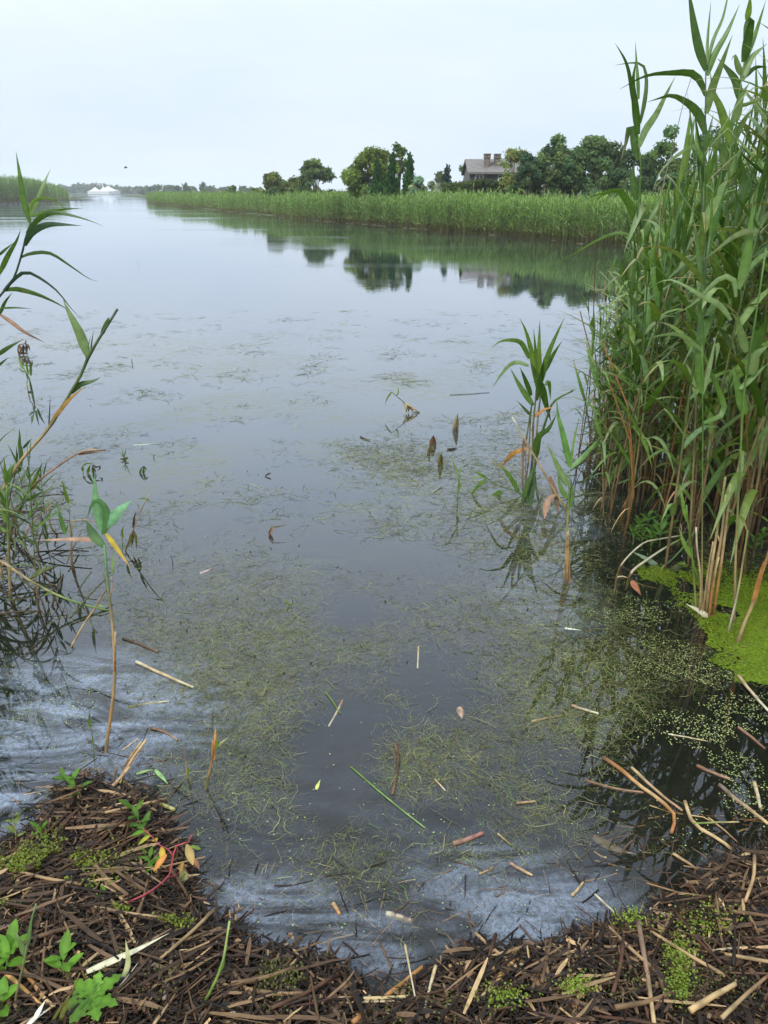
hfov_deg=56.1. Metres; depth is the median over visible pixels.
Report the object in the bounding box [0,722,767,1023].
reed litter
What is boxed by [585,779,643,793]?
dead reed
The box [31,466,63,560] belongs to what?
reed
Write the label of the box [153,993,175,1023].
dead reed
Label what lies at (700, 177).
reed
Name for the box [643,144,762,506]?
reed
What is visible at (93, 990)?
lobed leaf plant
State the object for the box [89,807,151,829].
straw
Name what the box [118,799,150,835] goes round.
smartweed
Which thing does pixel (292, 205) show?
reed bed
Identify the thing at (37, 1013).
dead leaf
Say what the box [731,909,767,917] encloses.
straw
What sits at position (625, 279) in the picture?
reed
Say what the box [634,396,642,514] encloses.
dead reed
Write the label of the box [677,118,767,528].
reed
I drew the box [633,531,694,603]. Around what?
reed
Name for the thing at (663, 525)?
smartweed
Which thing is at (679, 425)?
reed
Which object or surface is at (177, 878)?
straw
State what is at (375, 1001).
dead reed
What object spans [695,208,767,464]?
reed
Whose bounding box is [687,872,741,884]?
straw
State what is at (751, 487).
dead reed
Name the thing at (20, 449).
reed shoot
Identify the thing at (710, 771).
dead reed
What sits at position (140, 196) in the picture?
spit
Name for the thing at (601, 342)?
reed
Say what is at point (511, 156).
feathery tree
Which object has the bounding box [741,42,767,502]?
reed
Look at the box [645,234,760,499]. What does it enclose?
reed
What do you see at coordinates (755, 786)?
dead reed
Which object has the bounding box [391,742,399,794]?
dead reed
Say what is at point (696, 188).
reed
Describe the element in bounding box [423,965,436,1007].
dead reed
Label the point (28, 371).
reed shoot
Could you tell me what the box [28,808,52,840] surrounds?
straw
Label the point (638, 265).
reed
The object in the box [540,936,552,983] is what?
straw
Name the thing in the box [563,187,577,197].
shed
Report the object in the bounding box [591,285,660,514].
reed
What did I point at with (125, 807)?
straw
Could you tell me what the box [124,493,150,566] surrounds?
dead reed
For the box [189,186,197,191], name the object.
distant tree
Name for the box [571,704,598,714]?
dead reed
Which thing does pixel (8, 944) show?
smartweed
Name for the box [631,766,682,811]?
dead reed
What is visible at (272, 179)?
broadleaf tree
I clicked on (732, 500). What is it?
dead reed
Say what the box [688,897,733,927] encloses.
straw
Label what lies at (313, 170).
broadleaf tree
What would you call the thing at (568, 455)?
reed
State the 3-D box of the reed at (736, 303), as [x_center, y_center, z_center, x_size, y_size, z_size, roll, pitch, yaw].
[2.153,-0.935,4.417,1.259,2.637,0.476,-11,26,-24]
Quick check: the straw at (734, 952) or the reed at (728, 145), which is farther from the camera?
the reed at (728, 145)
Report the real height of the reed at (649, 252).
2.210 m
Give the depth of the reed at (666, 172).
4.17 m
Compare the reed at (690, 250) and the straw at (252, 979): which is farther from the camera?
the reed at (690, 250)
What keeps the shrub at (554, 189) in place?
on the bank at (356, 221)
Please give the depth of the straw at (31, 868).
2.42 m
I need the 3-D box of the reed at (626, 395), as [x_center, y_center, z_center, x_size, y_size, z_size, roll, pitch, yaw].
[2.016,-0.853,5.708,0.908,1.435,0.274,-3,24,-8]
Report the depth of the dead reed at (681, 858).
2.58 m
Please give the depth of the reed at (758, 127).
5.61 m
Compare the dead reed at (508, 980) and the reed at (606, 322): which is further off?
the reed at (606, 322)
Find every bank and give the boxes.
[2,197,89,201]
[152,202,625,244]
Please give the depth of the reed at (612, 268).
8.90 m
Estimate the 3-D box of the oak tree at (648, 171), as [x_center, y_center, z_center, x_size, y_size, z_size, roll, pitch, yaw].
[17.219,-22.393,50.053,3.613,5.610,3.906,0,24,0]
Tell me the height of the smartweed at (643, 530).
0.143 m
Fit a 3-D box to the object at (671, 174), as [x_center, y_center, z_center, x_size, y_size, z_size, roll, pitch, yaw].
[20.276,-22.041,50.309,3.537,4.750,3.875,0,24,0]
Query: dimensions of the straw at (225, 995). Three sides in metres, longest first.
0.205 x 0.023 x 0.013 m
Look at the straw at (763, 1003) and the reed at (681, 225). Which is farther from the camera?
the reed at (681, 225)
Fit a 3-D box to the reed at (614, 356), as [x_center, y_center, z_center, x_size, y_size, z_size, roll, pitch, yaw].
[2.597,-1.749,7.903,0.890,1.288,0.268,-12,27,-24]
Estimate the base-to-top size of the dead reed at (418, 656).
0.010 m
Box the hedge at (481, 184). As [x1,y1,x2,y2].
[441,178,505,195]
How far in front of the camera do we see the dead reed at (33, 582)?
4.07 m
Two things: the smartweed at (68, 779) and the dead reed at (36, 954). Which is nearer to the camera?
the dead reed at (36, 954)
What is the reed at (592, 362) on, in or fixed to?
on the water
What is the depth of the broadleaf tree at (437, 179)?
108.17 m
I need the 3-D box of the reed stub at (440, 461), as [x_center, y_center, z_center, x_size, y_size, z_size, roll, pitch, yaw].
[0.493,-0.414,6.322,0.039,0.255,0.046,17,29,33]
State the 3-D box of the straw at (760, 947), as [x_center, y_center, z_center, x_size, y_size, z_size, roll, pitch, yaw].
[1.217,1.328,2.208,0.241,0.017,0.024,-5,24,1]
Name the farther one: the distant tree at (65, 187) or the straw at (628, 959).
the distant tree at (65, 187)
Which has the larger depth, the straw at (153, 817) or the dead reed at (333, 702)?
the dead reed at (333, 702)
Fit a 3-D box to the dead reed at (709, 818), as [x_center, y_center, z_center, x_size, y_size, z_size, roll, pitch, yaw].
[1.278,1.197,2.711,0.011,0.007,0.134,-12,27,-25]
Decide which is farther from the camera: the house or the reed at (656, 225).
the house
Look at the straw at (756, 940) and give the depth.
2.23 m
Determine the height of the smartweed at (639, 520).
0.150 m
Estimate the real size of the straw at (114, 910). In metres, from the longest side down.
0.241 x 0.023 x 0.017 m
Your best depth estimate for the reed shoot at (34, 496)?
4.91 m
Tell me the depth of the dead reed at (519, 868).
2.55 m
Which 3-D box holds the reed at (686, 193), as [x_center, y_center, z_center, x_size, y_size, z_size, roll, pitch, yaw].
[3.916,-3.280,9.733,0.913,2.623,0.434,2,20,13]
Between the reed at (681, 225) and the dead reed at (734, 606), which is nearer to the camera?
the dead reed at (734, 606)
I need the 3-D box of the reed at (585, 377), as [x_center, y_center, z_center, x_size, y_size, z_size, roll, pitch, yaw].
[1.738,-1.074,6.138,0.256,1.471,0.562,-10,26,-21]
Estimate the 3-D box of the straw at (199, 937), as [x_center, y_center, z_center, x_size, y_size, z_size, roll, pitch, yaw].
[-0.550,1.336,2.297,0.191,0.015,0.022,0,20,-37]
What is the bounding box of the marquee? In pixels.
[87,180,119,193]
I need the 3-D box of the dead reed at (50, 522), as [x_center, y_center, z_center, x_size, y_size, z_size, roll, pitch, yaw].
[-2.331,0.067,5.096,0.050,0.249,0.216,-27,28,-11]
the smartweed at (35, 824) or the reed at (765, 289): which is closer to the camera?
the smartweed at (35, 824)
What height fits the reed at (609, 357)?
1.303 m
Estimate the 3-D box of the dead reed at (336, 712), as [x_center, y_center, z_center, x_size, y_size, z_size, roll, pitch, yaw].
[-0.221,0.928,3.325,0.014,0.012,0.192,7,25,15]
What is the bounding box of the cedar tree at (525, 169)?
[512,150,541,198]
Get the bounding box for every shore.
[0,557,767,1023]
[12,191,580,194]
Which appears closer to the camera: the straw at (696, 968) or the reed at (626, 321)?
the straw at (696, 968)
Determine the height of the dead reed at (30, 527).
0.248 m
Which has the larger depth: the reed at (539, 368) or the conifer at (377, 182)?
the conifer at (377, 182)
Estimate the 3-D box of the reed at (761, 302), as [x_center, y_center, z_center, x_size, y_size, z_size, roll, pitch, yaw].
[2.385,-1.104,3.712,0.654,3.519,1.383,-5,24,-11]
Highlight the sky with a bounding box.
[0,0,767,190]
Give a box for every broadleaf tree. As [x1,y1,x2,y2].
[262,170,299,193]
[294,158,336,194]
[341,145,399,200]
[391,141,407,190]
[427,171,442,188]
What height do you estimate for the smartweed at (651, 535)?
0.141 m
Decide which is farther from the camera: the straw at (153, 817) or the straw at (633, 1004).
the straw at (153, 817)
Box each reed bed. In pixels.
[0,174,68,202]
[144,189,347,219]
[182,185,710,223]
[310,181,752,248]
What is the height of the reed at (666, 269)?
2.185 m
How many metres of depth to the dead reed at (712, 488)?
5.67 m
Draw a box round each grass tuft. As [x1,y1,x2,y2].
[51,973,79,1020]
[120,449,127,460]
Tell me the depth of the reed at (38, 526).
3.91 m
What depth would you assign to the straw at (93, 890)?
2.36 m
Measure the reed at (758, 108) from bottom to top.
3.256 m
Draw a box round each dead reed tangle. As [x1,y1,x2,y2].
[0,485,105,620]
[580,266,767,587]
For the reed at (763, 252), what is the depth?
4.95 m
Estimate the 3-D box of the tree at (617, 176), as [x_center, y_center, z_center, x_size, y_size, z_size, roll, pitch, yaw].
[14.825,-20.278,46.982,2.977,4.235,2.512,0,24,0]
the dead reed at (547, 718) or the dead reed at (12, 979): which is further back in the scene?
the dead reed at (547, 718)
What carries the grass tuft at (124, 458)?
on the water
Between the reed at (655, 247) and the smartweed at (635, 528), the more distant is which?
the reed at (655, 247)
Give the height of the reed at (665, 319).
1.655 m
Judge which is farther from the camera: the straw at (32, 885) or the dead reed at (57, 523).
the dead reed at (57, 523)
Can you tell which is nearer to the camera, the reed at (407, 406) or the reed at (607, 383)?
the reed at (607, 383)
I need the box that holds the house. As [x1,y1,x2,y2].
[460,153,520,182]
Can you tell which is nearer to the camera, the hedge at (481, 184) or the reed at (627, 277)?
the reed at (627, 277)
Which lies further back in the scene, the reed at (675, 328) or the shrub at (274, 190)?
the shrub at (274, 190)
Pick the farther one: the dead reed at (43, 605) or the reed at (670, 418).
the reed at (670, 418)
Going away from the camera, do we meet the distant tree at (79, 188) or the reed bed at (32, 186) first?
the reed bed at (32, 186)
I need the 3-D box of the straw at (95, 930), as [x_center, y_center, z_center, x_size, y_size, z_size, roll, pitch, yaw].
[-0.926,1.302,2.187,0.016,0.012,0.217,17,19,34]
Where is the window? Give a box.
[475,175,483,179]
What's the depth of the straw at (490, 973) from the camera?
2.17 m
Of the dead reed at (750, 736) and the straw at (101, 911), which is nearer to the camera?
the straw at (101, 911)
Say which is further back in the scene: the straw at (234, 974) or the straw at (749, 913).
the straw at (749, 913)
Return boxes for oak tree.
[530,133,584,199]
[570,134,625,200]
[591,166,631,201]
[606,148,656,218]
[644,123,691,191]
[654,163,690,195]
[689,123,745,197]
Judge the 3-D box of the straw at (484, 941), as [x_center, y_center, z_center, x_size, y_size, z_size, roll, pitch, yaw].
[0.374,1.380,2.233,0.023,0.017,0.241,-21,27,-38]
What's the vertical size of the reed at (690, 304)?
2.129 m
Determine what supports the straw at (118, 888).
on the reed litter
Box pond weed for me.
[0,309,767,969]
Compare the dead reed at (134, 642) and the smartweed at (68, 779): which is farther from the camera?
the dead reed at (134, 642)
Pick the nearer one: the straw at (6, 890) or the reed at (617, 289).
the straw at (6, 890)
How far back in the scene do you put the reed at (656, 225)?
5.32 m
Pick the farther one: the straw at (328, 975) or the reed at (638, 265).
the reed at (638, 265)
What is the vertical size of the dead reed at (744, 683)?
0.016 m
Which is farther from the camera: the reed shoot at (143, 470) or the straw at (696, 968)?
the reed shoot at (143, 470)
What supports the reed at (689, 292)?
in the water
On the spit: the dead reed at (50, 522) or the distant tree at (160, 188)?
the distant tree at (160, 188)
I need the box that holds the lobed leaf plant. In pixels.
[63,972,121,1023]
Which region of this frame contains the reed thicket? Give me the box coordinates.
[709,64,767,436]
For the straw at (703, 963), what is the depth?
2.19 m
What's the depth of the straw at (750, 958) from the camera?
2.17 m
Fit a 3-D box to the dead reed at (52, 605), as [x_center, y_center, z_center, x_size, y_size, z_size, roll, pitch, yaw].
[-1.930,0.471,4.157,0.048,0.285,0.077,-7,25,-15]
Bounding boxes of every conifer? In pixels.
[367,157,383,215]
[381,151,399,220]
[399,152,415,215]
[441,163,451,183]
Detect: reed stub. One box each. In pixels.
[185,745,189,791]
[205,728,228,803]
[429,435,435,444]
[438,452,442,465]
[452,413,458,428]
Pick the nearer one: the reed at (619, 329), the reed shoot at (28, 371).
the reed at (619, 329)
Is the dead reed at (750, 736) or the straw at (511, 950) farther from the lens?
the dead reed at (750, 736)
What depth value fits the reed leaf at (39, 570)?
4.46 m
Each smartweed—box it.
[0,919,26,970]
[0,976,16,1016]
[5,812,24,843]
[29,821,48,841]
[43,929,83,978]
[53,767,91,801]
[91,880,113,900]
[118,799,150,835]
[123,824,200,904]
[138,846,159,878]
[626,524,641,545]
[633,515,649,537]
[634,524,648,547]
[640,509,657,531]
[645,527,661,551]
[647,518,664,537]
[652,522,668,546]
[656,510,670,530]
[660,517,678,540]
[748,533,762,557]
[758,527,767,548]
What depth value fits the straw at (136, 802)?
2.74 m
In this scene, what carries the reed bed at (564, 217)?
on the bank at (356, 221)
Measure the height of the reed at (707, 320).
2.355 m
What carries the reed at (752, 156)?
in the water
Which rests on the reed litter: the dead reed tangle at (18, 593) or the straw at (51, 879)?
the straw at (51, 879)
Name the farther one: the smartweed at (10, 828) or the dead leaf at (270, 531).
the dead leaf at (270, 531)
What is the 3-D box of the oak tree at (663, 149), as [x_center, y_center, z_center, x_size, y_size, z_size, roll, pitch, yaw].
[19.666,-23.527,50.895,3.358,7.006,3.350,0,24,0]
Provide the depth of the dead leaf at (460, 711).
3.33 m
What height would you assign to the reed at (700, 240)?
2.652 m
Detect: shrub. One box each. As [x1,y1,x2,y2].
[225,185,241,193]
[249,187,265,194]
[262,186,279,208]
[297,187,316,194]
[405,175,427,200]
[430,183,441,193]
[502,184,516,199]
[529,185,545,196]
[532,186,569,199]
[576,186,609,199]
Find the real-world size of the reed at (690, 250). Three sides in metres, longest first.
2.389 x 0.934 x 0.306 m
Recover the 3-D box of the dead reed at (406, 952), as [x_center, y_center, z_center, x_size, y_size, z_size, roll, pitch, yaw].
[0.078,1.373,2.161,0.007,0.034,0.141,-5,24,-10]
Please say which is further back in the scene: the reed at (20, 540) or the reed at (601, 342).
the reed at (601, 342)
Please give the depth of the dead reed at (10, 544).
4.78 m
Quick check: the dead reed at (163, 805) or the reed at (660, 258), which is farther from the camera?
the reed at (660, 258)
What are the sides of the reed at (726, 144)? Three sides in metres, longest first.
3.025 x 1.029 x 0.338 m
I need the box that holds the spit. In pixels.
[122,195,152,198]
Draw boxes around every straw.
[0,861,35,880]
[0,870,43,895]
[0,879,78,889]
[0,900,62,913]
[0,970,74,982]
[6,885,47,924]
[12,812,68,855]
[18,865,35,872]
[20,871,81,885]
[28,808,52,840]
[30,955,75,1023]
[37,789,81,808]
[39,920,101,938]
[43,919,111,964]
[49,784,82,791]
[53,783,90,795]
[53,788,133,802]
[57,828,138,871]
[66,884,133,895]
[66,956,130,1016]
[69,773,84,805]
[70,967,123,971]
[77,817,125,863]
[81,811,129,813]
[82,816,126,841]
[84,825,149,879]
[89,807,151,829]
[90,907,111,939]
[93,905,163,919]
[94,862,128,895]
[99,886,151,913]
[101,934,147,960]
[105,797,166,813]
[127,971,198,978]
[129,798,175,823]
[133,876,149,923]
[136,978,199,1020]
[140,951,198,956]
[147,804,159,837]
[159,908,214,958]
[167,866,193,904]
[183,918,237,943]
[185,983,245,1016]
[222,952,273,998]
[231,966,294,986]
[232,970,263,1014]
[245,987,301,995]
[270,972,338,1009]
[298,996,364,1001]
[327,965,334,1019]
[383,1005,438,1017]
[408,988,476,1023]
[448,946,521,967]
[465,951,520,989]
[467,939,525,987]
[470,932,496,992]
[474,932,533,980]
[531,948,547,991]
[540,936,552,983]
[580,938,634,963]
[593,946,666,961]
[605,923,654,970]
[611,936,624,994]
[614,990,674,1009]
[615,925,633,970]
[642,967,715,991]
[650,907,681,918]
[650,930,725,977]
[653,958,673,1010]
[656,960,729,972]
[673,909,722,964]
[680,882,754,902]
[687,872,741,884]
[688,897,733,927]
[696,961,718,1001]
[716,956,759,981]
[724,952,767,962]
[731,842,767,859]
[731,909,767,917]
[731,912,736,966]
[741,945,767,949]
[744,854,756,902]
[752,936,767,949]
[758,987,767,1011]
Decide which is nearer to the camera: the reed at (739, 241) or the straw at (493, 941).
the straw at (493, 941)
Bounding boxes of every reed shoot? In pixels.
[3,430,31,565]
[5,462,46,551]
[18,358,32,392]
[81,463,100,486]
[88,713,95,766]
[121,526,124,566]
[139,466,146,485]
[452,458,463,516]
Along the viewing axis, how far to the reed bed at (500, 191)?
47.23 m
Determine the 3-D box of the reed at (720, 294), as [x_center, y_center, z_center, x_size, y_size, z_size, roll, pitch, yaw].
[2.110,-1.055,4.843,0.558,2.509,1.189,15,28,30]
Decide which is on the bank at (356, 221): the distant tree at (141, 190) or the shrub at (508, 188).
the shrub at (508, 188)
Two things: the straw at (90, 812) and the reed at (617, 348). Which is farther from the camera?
the reed at (617, 348)
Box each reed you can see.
[0,153,99,319]
[0,230,29,364]
[0,418,27,532]
[0,431,83,620]
[0,459,15,617]
[0,560,107,610]
[2,299,117,490]
[4,484,42,581]
[5,974,41,1004]
[8,445,48,582]
[9,509,88,549]
[10,529,18,557]
[14,957,52,1006]
[20,1005,55,1023]
[22,504,52,557]
[22,578,48,624]
[26,933,74,960]
[30,915,110,940]
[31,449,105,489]
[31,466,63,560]
[37,531,42,559]
[40,474,131,759]
[42,571,54,617]
[48,501,60,537]
[57,481,94,596]
[110,766,130,787]
[119,779,175,811]
[122,637,158,652]
[123,739,146,771]
[123,741,141,766]
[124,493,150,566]
[128,700,169,708]
[135,660,193,688]
[150,727,178,740]
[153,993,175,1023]
[162,936,175,999]
[325,691,340,713]
[328,699,343,726]
[331,902,340,914]
[337,995,407,1000]
[339,1000,450,1004]
[350,766,424,827]
[350,965,423,1023]
[385,389,419,412]
[386,911,412,923]
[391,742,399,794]
[404,944,415,996]
[417,646,419,668]
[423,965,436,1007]
[452,831,483,845]
[469,461,523,507]
[479,867,493,874]
[481,958,516,995]
[487,973,520,995]
[491,317,572,461]
[497,833,512,845]
[502,447,526,507]
[509,861,532,875]
[512,417,569,525]
[516,800,535,803]
[520,414,556,519]
[531,715,564,721]
[539,42,674,419]
[539,981,582,1010]
[547,397,599,597]
[558,323,636,523]
[561,250,684,508]
[562,293,620,407]
[562,313,627,464]
[563,253,650,414]
[564,301,612,458]
[565,342,673,488]
[567,235,735,521]
[569,292,618,410]
[570,295,658,495]
[570,881,583,896]
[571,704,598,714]
[575,327,665,490]
[577,282,619,395]
[579,307,616,455]
[581,288,620,375]
[582,256,628,333]
[583,250,664,457]
[583,315,637,440]
[584,286,619,357]
[584,311,624,402]
[584,317,673,485]
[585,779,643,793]
[589,200,666,389]
[589,248,642,367]
[589,298,620,385]
[590,215,729,507]
[590,328,654,515]
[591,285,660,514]
[591,348,686,511]
[592,318,640,399]
[593,321,637,459]
[594,209,685,448]
[594,893,628,926]
[596,221,684,443]
[596,278,643,400]
[597,280,635,405]
[598,185,685,536]
[600,362,625,451]
[601,173,741,576]
[601,235,650,425]
[601,266,652,438]
[601,300,639,402]
[602,756,675,833]
[603,183,694,483]
[603,296,643,380]
[605,258,643,397]
[606,264,713,495]
[607,326,646,455]
[607,354,658,492]
[607,377,643,528]
[610,244,640,286]
[611,189,685,425]
[613,576,657,593]
[614,197,695,479]
[615,209,713,483]
[615,219,643,334]
[615,535,679,580]
[619,238,692,459]
[621,187,667,273]
[622,0,739,500]
[622,204,680,446]
[625,538,680,590]
[626,298,684,452]
[627,176,691,424]
[629,290,698,505]
[631,201,651,297]
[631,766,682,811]
[632,361,693,515]
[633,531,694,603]
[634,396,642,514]
[635,180,690,296]
[636,920,655,1022]
[637,224,663,391]
[637,279,702,396]
[640,283,669,503]
[642,119,751,573]
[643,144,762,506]
[644,291,726,635]
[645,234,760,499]
[647,160,767,526]
[648,192,698,471]
[649,116,766,502]
[649,195,672,229]
[649,208,681,397]
[650,186,695,249]
[652,132,729,488]
[653,183,696,445]
[653,183,767,526]
[653,233,716,424]
[654,73,758,469]
[654,378,693,486]
[655,174,739,481]
[656,154,740,492]
[657,79,690,287]
[657,239,695,459]
[658,159,767,563]
[658,200,767,638]
[663,176,748,473]
[664,166,692,369]
[664,173,690,220]
[665,111,700,451]
[665,165,767,524]
[666,156,747,380]
[666,197,714,367]
[667,93,724,330]
[667,147,750,386]
[668,733,706,741]
[669,419,719,527]
[672,86,767,534]
[672,107,737,184]
[672,353,721,534]
[672,852,700,872]
[674,114,766,449]
[675,43,767,419]
[675,187,713,401]
[675,187,767,494]
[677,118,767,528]
[679,168,723,409]
[679,485,710,629]
[680,151,767,543]
[680,285,685,484]
[681,196,726,412]
[683,800,766,878]
[686,337,758,539]
[687,128,720,175]
[687,186,767,470]
[688,77,767,543]
[688,88,767,486]
[688,116,752,355]
[688,982,736,1013]
[689,287,766,513]
[690,132,765,431]
[691,445,716,534]
[692,145,759,416]
[692,949,696,976]
[694,64,767,471]
[694,821,738,824]
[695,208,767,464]
[695,289,767,543]
[696,265,750,441]
[696,764,729,779]
[698,122,767,315]
[700,88,767,579]
[703,438,739,507]
[706,81,767,473]
[706,946,741,951]
[707,103,764,301]
[707,112,764,464]
[708,817,736,841]
[709,0,767,519]
[709,57,767,390]
[709,85,767,539]
[709,114,763,453]
[710,348,767,589]
[711,297,746,515]
[711,417,740,556]
[713,125,767,537]
[714,119,767,438]
[718,783,767,824]
[720,974,767,1019]
[721,235,767,368]
[722,23,767,435]
[723,530,747,649]
[727,313,767,496]
[731,552,767,661]
[733,203,767,312]
[736,102,767,514]
[737,410,767,521]
[737,674,767,711]
[737,726,765,749]
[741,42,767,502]
[743,417,765,584]
[746,233,767,479]
[750,439,760,557]
[752,118,767,508]
[752,781,761,808]
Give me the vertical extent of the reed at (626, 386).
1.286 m
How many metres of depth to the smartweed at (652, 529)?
4.96 m
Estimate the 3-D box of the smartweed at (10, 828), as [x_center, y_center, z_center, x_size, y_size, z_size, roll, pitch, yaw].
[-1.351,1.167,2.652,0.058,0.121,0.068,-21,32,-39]
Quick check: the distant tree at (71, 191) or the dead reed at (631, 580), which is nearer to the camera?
the dead reed at (631, 580)
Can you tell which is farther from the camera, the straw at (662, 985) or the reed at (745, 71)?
the reed at (745, 71)
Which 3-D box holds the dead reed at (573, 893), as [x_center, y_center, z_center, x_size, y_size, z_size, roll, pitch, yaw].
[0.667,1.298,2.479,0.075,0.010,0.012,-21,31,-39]
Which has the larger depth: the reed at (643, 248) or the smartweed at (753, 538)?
the reed at (643, 248)
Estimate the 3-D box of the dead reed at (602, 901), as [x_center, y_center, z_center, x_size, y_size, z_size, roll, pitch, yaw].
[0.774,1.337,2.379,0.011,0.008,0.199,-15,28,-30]
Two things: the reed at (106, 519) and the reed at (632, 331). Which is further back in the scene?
the reed at (632, 331)
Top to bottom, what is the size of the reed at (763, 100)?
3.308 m
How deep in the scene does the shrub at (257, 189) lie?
95.22 m
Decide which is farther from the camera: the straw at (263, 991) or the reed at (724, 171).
the reed at (724, 171)
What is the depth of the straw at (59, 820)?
2.63 m
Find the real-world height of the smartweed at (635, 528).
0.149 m
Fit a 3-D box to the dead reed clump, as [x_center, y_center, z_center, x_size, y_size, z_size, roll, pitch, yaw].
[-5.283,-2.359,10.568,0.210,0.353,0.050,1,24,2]
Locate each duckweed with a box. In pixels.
[0,578,724,958]
[510,492,767,856]
[633,540,767,684]
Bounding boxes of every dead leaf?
[0,314,44,342]
[27,1009,48,1023]
[33,1001,44,1018]
[86,933,168,973]
[120,940,130,977]
[136,769,154,774]
[154,769,167,783]
[268,525,284,550]
[456,707,463,718]
[592,835,634,853]
[630,580,640,594]
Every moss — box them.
[0,817,261,975]
[60,949,762,1023]
[466,887,755,1017]
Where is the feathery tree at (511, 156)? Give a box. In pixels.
[497,146,531,193]
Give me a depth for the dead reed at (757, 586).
3.71 m
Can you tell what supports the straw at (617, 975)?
on the reed litter
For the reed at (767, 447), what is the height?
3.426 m
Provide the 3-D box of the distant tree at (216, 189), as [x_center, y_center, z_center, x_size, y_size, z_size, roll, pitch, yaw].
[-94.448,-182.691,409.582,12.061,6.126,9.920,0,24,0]
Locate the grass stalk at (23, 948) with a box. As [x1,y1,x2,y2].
[13,903,36,1000]
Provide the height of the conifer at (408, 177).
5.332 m
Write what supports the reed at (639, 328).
in the water
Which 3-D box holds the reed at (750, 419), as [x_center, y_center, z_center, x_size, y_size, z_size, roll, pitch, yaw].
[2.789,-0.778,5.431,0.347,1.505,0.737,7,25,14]
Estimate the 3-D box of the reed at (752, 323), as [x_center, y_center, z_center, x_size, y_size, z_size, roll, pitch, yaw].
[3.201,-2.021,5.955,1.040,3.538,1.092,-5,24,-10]
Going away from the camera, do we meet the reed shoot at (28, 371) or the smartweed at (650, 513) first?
the smartweed at (650, 513)
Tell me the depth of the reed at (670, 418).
5.22 m
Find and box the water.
[0,194,767,927]
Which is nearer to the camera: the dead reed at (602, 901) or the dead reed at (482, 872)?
the dead reed at (602, 901)
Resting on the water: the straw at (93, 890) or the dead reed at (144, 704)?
the dead reed at (144, 704)
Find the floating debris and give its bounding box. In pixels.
[9,323,765,785]
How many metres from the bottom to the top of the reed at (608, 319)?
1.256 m
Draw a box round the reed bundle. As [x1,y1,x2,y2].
[686,477,731,635]
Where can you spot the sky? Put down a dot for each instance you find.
(219, 93)
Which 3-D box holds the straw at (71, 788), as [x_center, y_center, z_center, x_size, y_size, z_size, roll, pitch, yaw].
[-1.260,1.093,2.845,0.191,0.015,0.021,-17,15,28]
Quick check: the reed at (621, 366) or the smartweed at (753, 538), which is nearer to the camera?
the smartweed at (753, 538)
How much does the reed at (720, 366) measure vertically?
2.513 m
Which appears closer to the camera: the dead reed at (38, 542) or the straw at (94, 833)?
the straw at (94, 833)
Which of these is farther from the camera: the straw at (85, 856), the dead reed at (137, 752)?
the dead reed at (137, 752)
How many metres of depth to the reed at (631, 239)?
7.31 m
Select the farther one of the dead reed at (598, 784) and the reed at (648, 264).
the reed at (648, 264)
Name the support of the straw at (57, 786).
on the reed litter
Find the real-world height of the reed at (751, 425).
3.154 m
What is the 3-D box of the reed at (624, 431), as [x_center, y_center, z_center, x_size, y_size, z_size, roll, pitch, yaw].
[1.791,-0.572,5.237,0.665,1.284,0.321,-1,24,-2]
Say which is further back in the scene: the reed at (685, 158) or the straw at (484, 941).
the reed at (685, 158)
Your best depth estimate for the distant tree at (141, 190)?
431.88 m
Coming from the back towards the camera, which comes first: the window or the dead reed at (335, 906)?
the window
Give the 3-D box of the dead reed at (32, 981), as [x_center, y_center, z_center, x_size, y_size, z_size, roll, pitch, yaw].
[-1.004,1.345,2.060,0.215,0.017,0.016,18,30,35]
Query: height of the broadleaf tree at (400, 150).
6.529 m
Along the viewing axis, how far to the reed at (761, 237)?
5.98 m
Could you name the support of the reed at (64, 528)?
in the water
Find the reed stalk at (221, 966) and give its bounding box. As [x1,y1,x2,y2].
[204,920,230,999]
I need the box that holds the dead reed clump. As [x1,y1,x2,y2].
[17,341,29,355]
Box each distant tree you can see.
[57,183,69,190]
[67,184,75,193]
[70,182,87,193]
[85,183,98,190]
[117,186,126,193]
[124,186,134,193]
[133,185,142,193]
[139,185,148,194]
[143,184,157,193]
[154,184,171,192]
[165,185,182,192]
[181,182,191,192]
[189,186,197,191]
[199,182,207,192]
[210,185,225,192]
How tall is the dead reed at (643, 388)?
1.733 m
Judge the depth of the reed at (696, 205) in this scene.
6.56 m
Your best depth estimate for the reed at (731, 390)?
5.11 m
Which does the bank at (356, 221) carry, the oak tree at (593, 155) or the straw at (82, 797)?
the oak tree at (593, 155)
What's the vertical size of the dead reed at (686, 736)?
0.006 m
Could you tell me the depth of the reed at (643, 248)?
5.78 m
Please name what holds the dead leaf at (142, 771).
on the water
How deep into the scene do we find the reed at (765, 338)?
4.54 m
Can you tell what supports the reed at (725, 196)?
in the water
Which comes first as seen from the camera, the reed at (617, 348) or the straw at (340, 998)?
the straw at (340, 998)
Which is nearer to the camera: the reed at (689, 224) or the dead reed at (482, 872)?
the dead reed at (482, 872)
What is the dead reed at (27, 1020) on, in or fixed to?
on the reed litter
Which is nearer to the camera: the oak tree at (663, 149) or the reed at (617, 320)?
the reed at (617, 320)
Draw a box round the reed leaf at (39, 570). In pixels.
[29,566,52,596]
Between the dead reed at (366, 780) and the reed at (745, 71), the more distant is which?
the reed at (745, 71)
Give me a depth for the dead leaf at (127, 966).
2.12 m
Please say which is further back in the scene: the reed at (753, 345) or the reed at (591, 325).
the reed at (591, 325)
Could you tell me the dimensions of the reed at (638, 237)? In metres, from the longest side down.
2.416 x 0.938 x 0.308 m
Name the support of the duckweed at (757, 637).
on the water

